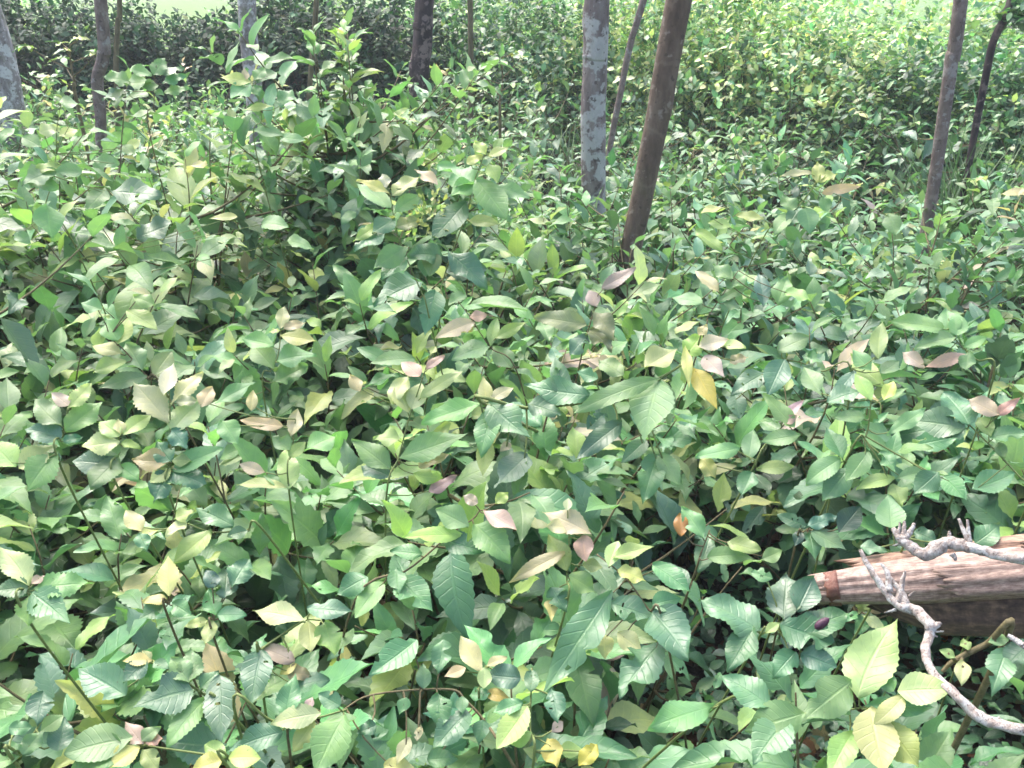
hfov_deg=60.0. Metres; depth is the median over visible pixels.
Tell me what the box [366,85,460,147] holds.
leafy shrub
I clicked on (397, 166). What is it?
sapling
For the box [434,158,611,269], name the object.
leafy shrub
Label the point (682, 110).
leafy shrub
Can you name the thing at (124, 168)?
leafy shrub
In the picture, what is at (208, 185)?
leafy shrub
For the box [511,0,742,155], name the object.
leaved bush
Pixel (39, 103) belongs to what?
leafy shrub
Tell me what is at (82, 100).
leafy shrub
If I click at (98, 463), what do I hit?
leafy shoot
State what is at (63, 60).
sapling
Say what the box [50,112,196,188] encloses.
leafy shrub
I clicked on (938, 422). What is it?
leafy shoot
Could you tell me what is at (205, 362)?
leafy shrub
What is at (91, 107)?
leafy shrub
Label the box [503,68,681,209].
leafy shrub
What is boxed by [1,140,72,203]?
leafy shrub
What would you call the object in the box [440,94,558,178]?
leafy shrub
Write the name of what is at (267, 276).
leafy shrub
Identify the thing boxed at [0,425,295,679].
leafy shrub
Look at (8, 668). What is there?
leafy shrub
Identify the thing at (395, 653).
leafy shoot
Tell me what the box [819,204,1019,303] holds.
leafy shrub
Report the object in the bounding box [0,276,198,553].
leafy shrub
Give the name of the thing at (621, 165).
leafy shrub
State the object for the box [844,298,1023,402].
leafy shrub
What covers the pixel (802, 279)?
leafy shrub
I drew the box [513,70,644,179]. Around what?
leafy shrub
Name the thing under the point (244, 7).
tree
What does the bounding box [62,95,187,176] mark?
leafy shrub
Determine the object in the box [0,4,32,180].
tree
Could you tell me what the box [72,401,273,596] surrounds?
leafy shrub
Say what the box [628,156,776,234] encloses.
leafy shrub
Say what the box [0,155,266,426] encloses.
leafy shrub
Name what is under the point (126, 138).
leafy shrub
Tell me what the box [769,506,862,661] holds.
leafy shoot
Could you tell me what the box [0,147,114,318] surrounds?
leafy shrub
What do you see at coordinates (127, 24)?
hedge bush
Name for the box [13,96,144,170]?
leafy shrub
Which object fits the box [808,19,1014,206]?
leaved bush
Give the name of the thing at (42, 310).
leafy shrub
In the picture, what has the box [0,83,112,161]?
leafy shrub
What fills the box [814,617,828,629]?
dark seed
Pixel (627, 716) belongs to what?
leafy shrub
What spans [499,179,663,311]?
leafy shrub
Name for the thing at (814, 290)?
leafy shrub
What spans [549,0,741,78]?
pale bush
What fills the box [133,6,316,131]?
hedge bush
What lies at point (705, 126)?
leafy shrub
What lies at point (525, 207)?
leafy shrub
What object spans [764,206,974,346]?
leafy shrub
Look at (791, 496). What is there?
leafy shrub
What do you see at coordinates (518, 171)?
leafy shrub
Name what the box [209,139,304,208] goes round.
leafy shrub
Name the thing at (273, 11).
hedge bush
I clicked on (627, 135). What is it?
leafy shrub
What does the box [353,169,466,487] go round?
leafy shoot
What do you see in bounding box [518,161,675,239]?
leafy shrub
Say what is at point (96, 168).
leafy shrub
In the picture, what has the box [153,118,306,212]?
leafy shrub
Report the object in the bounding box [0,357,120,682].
leafy shrub
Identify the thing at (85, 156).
leafy shrub
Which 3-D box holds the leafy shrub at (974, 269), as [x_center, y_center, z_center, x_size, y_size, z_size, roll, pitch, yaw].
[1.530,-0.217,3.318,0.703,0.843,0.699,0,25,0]
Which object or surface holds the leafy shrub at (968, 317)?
on the ground at (696, 671)
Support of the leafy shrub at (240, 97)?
on the ground at (696, 671)
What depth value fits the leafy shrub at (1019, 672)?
1.94 m
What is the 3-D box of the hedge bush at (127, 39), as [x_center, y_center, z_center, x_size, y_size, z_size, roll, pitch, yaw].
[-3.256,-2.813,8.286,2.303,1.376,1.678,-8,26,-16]
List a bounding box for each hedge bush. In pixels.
[0,0,74,125]
[0,0,133,139]
[17,4,241,133]
[18,0,198,148]
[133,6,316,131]
[158,0,357,128]
[206,0,410,120]
[288,0,531,120]
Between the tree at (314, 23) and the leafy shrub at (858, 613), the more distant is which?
the tree at (314, 23)
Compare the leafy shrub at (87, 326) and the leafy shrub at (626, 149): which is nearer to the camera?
the leafy shrub at (87, 326)
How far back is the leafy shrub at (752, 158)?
5.32 m
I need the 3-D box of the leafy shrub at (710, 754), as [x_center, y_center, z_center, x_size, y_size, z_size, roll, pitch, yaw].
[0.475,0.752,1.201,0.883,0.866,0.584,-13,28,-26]
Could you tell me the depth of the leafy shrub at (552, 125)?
6.98 m
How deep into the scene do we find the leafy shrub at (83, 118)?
7.10 m
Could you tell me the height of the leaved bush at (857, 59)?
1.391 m
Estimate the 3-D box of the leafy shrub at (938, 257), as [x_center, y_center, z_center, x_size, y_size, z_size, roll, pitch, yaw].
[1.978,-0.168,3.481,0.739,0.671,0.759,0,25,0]
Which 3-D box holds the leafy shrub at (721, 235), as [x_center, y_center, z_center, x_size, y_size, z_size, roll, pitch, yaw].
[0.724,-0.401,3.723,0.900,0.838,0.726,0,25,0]
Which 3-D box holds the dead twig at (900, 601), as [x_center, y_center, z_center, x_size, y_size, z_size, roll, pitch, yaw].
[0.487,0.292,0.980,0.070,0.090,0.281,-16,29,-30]
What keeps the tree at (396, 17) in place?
on the ground at (696, 671)
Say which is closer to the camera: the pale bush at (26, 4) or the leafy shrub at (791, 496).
the leafy shrub at (791, 496)
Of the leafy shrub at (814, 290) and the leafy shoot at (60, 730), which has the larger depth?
the leafy shrub at (814, 290)
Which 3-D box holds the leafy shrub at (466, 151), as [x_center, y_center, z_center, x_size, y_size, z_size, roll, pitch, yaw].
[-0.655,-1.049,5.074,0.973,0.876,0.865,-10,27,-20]
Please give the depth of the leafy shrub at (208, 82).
7.47 m
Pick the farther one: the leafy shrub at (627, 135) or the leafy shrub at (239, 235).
the leafy shrub at (627, 135)
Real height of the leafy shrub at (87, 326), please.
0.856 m
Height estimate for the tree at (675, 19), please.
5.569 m
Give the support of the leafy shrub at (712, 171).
on the ground at (696, 671)
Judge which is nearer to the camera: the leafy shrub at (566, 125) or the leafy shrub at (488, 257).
the leafy shrub at (488, 257)
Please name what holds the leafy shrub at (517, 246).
on the ground at (696, 671)
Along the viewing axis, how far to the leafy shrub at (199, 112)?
6.84 m
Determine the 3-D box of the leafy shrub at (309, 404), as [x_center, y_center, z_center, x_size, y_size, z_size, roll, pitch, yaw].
[-0.472,0.029,2.538,0.809,1.054,0.924,13,28,26]
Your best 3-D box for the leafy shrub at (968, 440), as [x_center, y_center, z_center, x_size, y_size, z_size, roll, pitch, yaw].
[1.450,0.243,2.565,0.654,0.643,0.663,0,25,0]
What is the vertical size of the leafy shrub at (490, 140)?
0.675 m
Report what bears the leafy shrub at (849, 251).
on the ground at (696, 671)
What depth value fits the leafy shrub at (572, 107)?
6.95 m
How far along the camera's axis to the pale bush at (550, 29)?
9.64 m
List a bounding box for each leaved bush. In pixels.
[358,0,528,149]
[427,0,640,153]
[450,0,693,176]
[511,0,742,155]
[552,0,797,170]
[646,0,910,179]
[679,2,934,197]
[714,11,986,209]
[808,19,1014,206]
[812,38,1023,207]
[874,22,1023,217]
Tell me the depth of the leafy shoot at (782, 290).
2.07 m
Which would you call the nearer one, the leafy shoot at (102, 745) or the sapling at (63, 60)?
the leafy shoot at (102, 745)
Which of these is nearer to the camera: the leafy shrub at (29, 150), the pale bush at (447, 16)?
the leafy shrub at (29, 150)
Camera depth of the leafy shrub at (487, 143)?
5.99 m
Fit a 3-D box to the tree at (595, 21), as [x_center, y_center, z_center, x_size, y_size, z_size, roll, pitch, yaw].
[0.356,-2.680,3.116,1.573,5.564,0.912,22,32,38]
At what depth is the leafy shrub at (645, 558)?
2.33 m
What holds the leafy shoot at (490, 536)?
on the ground at (696, 671)
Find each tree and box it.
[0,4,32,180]
[91,0,110,185]
[113,0,121,160]
[237,0,265,210]
[307,0,318,153]
[389,1,399,74]
[407,0,433,142]
[467,0,473,194]
[580,0,609,239]
[606,0,646,176]
[613,0,691,304]
[913,0,967,309]
[951,0,1023,249]
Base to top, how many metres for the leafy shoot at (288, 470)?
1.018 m
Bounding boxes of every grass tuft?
[506,112,633,228]
[677,80,763,185]
[809,113,1023,286]
[894,108,1021,234]
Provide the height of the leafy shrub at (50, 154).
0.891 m
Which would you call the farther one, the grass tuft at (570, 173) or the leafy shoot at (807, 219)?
the grass tuft at (570, 173)
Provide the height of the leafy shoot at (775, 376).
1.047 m
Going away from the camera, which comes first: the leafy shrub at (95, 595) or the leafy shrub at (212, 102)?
the leafy shrub at (95, 595)
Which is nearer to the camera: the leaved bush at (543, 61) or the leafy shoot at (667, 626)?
the leafy shoot at (667, 626)
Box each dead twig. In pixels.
[859,549,1023,735]
[891,518,1023,564]
[1007,634,1023,648]
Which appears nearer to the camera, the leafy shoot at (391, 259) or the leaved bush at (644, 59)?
the leafy shoot at (391, 259)
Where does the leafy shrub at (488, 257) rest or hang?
on the ground at (696, 671)
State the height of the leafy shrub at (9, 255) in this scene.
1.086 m
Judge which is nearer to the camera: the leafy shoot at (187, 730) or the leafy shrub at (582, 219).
the leafy shoot at (187, 730)
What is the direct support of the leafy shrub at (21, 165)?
on the ground at (696, 671)
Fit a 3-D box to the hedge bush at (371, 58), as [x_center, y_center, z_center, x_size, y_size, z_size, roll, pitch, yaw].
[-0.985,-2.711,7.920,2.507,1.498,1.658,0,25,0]
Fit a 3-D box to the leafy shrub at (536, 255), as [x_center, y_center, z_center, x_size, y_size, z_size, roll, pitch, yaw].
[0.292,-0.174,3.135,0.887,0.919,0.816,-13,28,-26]
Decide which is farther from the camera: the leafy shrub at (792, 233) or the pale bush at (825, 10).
the pale bush at (825, 10)
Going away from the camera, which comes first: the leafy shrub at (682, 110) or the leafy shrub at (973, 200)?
the leafy shrub at (973, 200)
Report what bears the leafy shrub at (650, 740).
on the ground at (696, 671)
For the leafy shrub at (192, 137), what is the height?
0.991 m
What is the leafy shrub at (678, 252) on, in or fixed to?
on the ground at (696, 671)
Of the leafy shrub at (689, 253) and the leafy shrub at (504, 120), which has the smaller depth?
the leafy shrub at (689, 253)
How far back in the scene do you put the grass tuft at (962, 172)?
5.88 m
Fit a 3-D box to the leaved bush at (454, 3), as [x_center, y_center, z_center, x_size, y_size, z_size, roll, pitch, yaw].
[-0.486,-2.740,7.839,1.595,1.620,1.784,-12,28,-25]
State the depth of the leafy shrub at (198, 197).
4.60 m
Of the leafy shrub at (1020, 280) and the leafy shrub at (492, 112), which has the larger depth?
the leafy shrub at (492, 112)
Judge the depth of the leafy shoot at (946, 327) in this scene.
1.78 m
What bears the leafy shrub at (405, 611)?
on the ground at (696, 671)
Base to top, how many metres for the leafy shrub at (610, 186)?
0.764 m
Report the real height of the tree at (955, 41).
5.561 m
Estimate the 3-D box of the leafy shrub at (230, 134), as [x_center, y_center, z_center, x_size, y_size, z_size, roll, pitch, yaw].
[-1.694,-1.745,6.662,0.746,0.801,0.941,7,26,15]
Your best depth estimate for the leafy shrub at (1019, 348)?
2.81 m
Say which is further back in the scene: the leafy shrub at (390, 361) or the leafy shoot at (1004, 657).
the leafy shrub at (390, 361)
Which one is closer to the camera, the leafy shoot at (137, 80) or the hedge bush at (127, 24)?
the leafy shoot at (137, 80)
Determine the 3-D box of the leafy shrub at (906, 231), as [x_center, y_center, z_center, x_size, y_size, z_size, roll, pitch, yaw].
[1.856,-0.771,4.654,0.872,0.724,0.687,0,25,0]
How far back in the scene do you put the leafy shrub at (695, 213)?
4.64 m
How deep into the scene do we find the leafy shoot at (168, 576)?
1.16 m
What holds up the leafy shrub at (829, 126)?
on the ground at (696, 671)
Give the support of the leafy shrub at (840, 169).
on the ground at (696, 671)
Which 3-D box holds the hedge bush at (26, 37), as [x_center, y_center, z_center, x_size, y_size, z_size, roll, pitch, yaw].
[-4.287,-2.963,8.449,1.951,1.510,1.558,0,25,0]
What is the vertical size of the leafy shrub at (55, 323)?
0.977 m
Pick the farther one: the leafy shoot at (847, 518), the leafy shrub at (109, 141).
the leafy shrub at (109, 141)
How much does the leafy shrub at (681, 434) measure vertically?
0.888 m
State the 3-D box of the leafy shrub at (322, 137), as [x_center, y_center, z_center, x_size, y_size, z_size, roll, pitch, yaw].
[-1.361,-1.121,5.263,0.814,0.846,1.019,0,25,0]
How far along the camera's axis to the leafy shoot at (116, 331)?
1.59 m
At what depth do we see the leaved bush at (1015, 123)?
5.30 m
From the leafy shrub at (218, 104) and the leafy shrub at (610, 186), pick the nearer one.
the leafy shrub at (610, 186)
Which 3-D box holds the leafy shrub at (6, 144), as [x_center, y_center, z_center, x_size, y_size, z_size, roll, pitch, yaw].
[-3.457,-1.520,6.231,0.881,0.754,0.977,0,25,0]
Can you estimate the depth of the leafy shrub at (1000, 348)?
2.55 m
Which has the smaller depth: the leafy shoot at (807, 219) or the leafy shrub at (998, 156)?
the leafy shoot at (807, 219)
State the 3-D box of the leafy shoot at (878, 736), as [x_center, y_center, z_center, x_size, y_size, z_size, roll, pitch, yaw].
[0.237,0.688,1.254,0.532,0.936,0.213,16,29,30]
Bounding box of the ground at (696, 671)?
[4,97,1023,767]
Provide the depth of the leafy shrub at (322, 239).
3.09 m
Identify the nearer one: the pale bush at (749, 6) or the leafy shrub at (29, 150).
the leafy shrub at (29, 150)
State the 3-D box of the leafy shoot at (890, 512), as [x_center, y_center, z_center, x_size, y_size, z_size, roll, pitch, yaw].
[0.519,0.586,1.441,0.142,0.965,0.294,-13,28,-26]
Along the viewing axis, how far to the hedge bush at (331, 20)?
7.54 m
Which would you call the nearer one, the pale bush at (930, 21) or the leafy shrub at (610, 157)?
the leafy shrub at (610, 157)
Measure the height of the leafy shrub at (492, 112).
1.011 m
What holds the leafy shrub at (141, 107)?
on the ground at (696, 671)
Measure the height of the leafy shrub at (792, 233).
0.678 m
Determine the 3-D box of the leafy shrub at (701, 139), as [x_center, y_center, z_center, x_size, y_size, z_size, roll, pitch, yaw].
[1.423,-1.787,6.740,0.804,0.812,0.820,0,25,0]
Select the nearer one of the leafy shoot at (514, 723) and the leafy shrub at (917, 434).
the leafy shoot at (514, 723)
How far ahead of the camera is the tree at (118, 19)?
6.17 m
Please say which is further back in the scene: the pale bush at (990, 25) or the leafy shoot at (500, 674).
the pale bush at (990, 25)
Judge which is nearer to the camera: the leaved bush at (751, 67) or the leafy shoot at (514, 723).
the leafy shoot at (514, 723)
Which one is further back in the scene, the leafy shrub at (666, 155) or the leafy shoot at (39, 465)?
the leafy shrub at (666, 155)
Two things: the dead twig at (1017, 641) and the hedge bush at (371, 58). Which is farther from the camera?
the hedge bush at (371, 58)
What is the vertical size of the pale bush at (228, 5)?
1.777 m
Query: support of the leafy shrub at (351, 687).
on the ground at (696, 671)
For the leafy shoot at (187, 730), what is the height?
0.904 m
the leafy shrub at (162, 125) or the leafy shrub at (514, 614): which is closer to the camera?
the leafy shrub at (514, 614)
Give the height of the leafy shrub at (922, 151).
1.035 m
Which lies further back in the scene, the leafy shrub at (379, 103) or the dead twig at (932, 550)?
the leafy shrub at (379, 103)
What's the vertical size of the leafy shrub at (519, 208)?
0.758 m
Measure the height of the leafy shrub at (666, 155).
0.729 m
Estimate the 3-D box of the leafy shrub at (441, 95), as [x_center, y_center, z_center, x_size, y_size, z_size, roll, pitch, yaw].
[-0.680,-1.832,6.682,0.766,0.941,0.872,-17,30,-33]
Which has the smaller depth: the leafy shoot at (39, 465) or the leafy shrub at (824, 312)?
the leafy shoot at (39, 465)
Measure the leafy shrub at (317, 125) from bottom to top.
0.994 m
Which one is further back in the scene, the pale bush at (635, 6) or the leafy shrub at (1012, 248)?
the pale bush at (635, 6)
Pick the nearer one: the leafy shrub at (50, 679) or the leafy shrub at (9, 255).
the leafy shrub at (50, 679)
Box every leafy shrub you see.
[0,55,222,375]
[0,74,56,188]
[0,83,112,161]
[0,97,130,380]
[0,106,156,176]
[0,107,208,272]
[0,110,167,253]
[0,121,75,178]
[0,132,173,394]
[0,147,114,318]
[0,147,119,198]
[0,148,81,257]
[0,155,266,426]
[0,171,173,379]
[0,213,143,508]
[0,230,195,446]
[0,269,90,437]
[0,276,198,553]
[0,317,155,569]
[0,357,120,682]
[0,378,69,682]
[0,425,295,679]
[0,484,283,767]
[0,547,493,767]
[0,591,246,767]
[0,661,21,687]
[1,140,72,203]
[3,139,151,212]
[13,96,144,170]
[20,56,75,125]
[25,639,289,767]
[30,93,94,160]
[37,93,136,153]
[41,77,150,128]
[46,94,347,431]
[49,293,291,557]
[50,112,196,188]
[57,127,168,209]
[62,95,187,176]
[62,401,382,732]
[64,88,217,190]
[67,168,260,285]
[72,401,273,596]
[74,127,228,229]
[76,91,208,175]
[96,245,406,477]
[108,96,193,170]
[113,168,263,251]
[121,57,243,159]
[123,138,339,311]
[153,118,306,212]
[154,70,287,183]
[159,100,228,154]
[163,226,290,384]
[163,401,475,663]
[164,86,304,174]
[165,79,243,129]
[186,88,290,163]
[190,619,599,767]
[194,177,273,280]
[200,101,327,162]
[202,205,518,508]
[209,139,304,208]
[214,100,385,202]
[218,122,329,202]
[224,248,435,430]
[237,74,332,124]
[248,152,433,392]
[266,346,781,767]
[267,541,631,767]
[298,345,568,601]
[306,83,409,137]
[306,149,641,491]
[307,142,482,185]
[311,330,718,718]
[318,92,465,167]
[340,129,449,164]
[341,235,627,492]
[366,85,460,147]
[382,205,570,354]
[384,90,458,138]
[403,70,489,160]
[407,592,688,767]
[422,163,544,259]
[425,143,557,237]
[427,112,542,176]
[429,61,571,163]
[434,136,543,233]
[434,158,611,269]
[437,311,736,582]
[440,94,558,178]
[441,234,546,321]
[445,100,554,200]
[450,103,514,137]
[454,227,707,390]
[462,246,709,311]
[465,351,735,571]
[466,203,532,258]
[470,185,722,385]
[476,500,785,767]
[479,165,693,251]
[482,78,574,155]
[490,164,663,308]
[494,101,609,184]
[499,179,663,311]
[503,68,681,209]
[505,198,744,402]
[506,226,682,262]
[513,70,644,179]
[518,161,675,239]
[544,170,717,297]
[545,73,647,157]
[546,175,742,330]
[565,256,728,389]
[572,101,681,176]
[578,110,679,165]
[593,356,783,588]
[600,190,796,304]
[606,107,730,197]
[608,62,718,169]
[608,151,792,256]
[611,242,832,400]
[615,154,742,247]
[625,285,852,477]
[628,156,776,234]
[632,125,789,218]
[659,195,804,319]
[662,112,817,237]
[663,99,742,201]
[663,106,748,170]
[671,644,1018,767]
[673,125,769,204]
[691,122,867,281]
[693,255,951,405]
[695,315,998,616]
[705,520,931,652]
[716,205,878,342]
[716,268,917,346]
[717,359,1023,637]
[722,177,857,268]
[728,385,991,547]
[731,95,859,217]
[742,96,897,207]
[751,206,979,345]
[751,277,1014,528]
[763,141,939,267]
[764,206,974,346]
[781,150,926,245]
[783,159,963,264]
[795,90,871,186]
[803,675,1023,767]
[806,123,930,216]
[816,189,1015,353]
[818,195,1023,389]
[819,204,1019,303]
[827,122,986,214]
[827,235,1023,349]
[833,286,1023,527]
[844,83,1014,245]
[844,203,1023,318]
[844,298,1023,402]
[859,383,1023,536]
[871,331,1023,418]
[890,87,985,208]
[911,371,1023,453]
[915,237,1023,398]
[937,157,1023,272]
[943,417,1023,638]
[954,249,1023,383]
[962,160,1023,321]
[964,113,1023,229]
[964,214,1023,332]
[995,175,1023,314]
[998,662,1023,692]
[1008,295,1023,392]
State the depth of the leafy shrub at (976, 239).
3.84 m
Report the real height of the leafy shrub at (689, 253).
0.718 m
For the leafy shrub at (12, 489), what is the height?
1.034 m
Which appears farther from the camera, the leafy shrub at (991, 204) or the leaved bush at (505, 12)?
the leaved bush at (505, 12)
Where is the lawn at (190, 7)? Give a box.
[11,0,1023,94]
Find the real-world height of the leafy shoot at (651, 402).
1.063 m
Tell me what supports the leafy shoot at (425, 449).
on the ground at (696, 671)
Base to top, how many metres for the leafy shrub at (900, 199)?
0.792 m
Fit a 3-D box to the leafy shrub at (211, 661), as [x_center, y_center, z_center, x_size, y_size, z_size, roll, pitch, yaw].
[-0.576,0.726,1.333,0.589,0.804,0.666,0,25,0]
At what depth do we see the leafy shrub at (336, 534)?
1.81 m
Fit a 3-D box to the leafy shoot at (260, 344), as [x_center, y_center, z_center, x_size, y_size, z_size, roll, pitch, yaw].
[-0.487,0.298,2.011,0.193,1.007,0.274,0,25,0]
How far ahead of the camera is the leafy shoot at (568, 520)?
1.32 m
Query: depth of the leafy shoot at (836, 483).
1.38 m
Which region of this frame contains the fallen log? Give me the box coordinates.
[807,534,1023,638]
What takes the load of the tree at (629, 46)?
on the ground at (696, 671)
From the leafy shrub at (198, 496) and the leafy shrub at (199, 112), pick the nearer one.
the leafy shrub at (198, 496)
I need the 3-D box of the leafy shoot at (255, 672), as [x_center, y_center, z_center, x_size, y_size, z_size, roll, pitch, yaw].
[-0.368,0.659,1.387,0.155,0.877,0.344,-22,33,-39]
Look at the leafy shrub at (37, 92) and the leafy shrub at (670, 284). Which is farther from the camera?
the leafy shrub at (37, 92)
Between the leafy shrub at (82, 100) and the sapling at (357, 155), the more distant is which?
the leafy shrub at (82, 100)
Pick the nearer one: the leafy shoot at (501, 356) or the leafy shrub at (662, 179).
the leafy shoot at (501, 356)
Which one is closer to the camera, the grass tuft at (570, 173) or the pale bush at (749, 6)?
the grass tuft at (570, 173)
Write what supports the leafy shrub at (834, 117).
on the ground at (696, 671)
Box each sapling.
[13,35,96,187]
[193,7,514,388]
[307,98,531,320]
[469,50,527,183]
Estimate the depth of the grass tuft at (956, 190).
4.75 m
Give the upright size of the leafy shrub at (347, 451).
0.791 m
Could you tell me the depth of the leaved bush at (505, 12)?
7.30 m
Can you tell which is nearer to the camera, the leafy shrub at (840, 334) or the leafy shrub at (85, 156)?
the leafy shrub at (840, 334)
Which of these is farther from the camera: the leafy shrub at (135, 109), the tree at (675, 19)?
the leafy shrub at (135, 109)
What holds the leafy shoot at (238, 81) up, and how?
on the ground at (696, 671)
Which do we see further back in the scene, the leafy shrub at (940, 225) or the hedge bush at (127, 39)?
the hedge bush at (127, 39)
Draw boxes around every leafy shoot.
[0,383,122,589]
[0,547,136,763]
[0,690,73,767]
[14,95,311,347]
[64,722,260,767]
[72,415,197,616]
[78,648,274,764]
[80,294,245,541]
[102,58,188,257]
[123,503,365,676]
[132,362,253,721]
[139,556,226,761]
[185,558,253,727]
[196,386,336,722]
[215,306,316,476]
[220,67,320,420]
[228,674,351,767]
[240,599,352,764]
[326,638,516,767]
[336,492,516,660]
[348,346,467,602]
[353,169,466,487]
[373,141,529,491]
[421,324,747,584]
[435,301,531,426]
[444,635,520,767]
[492,666,598,767]
[509,498,602,704]
[534,267,635,427]
[543,541,690,748]
[640,506,781,746]
[641,619,947,767]
[651,393,803,704]
[672,264,809,408]
[695,162,901,353]
[696,568,848,746]
[726,321,898,673]
[738,366,964,739]
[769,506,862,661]
[793,494,999,765]
[891,307,995,651]
[916,391,1023,715]
[939,617,1023,755]
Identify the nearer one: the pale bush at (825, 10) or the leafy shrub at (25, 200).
the leafy shrub at (25, 200)
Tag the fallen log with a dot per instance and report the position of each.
(968, 594)
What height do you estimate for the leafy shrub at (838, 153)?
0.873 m
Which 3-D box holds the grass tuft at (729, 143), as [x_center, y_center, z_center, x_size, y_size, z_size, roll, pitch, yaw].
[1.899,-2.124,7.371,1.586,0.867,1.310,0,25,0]
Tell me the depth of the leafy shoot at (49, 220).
2.20 m
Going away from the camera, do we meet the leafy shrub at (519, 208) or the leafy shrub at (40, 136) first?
the leafy shrub at (519, 208)
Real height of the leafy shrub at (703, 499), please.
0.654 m
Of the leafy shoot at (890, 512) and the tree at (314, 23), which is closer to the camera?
the leafy shoot at (890, 512)
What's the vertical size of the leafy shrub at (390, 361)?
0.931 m
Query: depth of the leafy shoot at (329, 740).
0.97 m
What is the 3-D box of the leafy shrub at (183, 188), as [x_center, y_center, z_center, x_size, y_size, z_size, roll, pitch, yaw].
[-1.007,-0.312,3.010,0.957,1.275,1.051,0,25,0]
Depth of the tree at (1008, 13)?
4.42 m
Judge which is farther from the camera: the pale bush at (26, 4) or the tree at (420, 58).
the pale bush at (26, 4)
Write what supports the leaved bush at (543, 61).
on the ground at (696, 671)
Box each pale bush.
[10,0,125,89]
[202,0,383,100]
[374,0,520,118]
[474,0,635,106]
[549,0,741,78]
[642,0,834,127]
[742,0,920,105]
[803,0,1023,97]
[913,0,1023,100]
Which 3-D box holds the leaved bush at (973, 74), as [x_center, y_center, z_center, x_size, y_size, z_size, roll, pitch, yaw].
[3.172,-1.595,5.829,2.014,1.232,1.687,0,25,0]
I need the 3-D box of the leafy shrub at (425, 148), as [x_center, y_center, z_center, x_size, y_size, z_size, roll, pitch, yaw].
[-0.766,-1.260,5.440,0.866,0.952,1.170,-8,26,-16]
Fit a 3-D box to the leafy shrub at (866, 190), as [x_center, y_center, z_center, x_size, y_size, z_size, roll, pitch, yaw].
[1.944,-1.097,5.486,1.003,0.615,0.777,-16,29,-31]
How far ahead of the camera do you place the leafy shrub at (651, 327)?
2.57 m
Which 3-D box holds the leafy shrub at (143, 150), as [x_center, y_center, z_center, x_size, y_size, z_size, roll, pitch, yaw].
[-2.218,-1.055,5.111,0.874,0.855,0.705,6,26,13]
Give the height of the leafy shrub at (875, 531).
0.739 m
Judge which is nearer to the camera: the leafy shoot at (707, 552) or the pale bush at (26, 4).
the leafy shoot at (707, 552)
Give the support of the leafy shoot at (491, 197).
on the ground at (696, 671)
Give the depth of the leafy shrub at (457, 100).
7.11 m
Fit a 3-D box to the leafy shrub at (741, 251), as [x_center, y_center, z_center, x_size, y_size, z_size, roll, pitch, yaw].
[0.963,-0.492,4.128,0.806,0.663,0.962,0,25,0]
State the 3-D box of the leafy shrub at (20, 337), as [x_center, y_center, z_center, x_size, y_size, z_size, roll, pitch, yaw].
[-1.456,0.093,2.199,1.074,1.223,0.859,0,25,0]
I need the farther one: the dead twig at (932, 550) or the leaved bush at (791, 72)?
the leaved bush at (791, 72)
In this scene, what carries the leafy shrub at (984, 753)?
on the ground at (696, 671)
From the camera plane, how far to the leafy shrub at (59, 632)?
1.70 m
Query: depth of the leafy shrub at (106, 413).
2.26 m
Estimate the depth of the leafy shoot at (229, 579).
1.16 m
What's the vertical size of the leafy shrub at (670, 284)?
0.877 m
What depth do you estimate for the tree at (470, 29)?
6.17 m
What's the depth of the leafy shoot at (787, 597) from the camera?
1.14 m
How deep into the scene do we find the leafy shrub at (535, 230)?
3.10 m
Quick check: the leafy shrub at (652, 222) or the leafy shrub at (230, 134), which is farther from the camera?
the leafy shrub at (230, 134)
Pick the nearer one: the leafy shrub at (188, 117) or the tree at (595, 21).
the tree at (595, 21)
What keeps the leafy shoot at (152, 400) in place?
on the ground at (696, 671)
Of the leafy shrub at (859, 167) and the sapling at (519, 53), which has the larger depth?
the leafy shrub at (859, 167)
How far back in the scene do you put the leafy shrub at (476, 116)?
7.44 m
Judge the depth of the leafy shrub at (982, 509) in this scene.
2.09 m
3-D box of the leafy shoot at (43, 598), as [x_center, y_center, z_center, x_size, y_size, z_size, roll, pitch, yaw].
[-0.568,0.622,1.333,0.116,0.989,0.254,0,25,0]
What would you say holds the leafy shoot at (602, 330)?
on the ground at (696, 671)
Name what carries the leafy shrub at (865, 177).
on the ground at (696, 671)
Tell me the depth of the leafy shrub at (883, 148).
5.36 m
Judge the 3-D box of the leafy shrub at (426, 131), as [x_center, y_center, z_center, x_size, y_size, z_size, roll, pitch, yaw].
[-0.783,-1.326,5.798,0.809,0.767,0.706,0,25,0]
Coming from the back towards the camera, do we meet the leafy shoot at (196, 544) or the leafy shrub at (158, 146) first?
the leafy shrub at (158, 146)
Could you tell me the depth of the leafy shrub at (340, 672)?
1.30 m
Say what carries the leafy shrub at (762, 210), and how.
on the ground at (696, 671)
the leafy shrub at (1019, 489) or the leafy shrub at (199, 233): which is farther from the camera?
the leafy shrub at (199, 233)
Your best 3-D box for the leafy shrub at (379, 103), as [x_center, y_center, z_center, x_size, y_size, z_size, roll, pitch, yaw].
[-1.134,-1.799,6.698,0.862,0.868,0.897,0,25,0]
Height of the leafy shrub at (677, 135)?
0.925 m
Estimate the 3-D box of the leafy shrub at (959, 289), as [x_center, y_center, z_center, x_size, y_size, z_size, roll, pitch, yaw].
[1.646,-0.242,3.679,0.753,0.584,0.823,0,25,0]

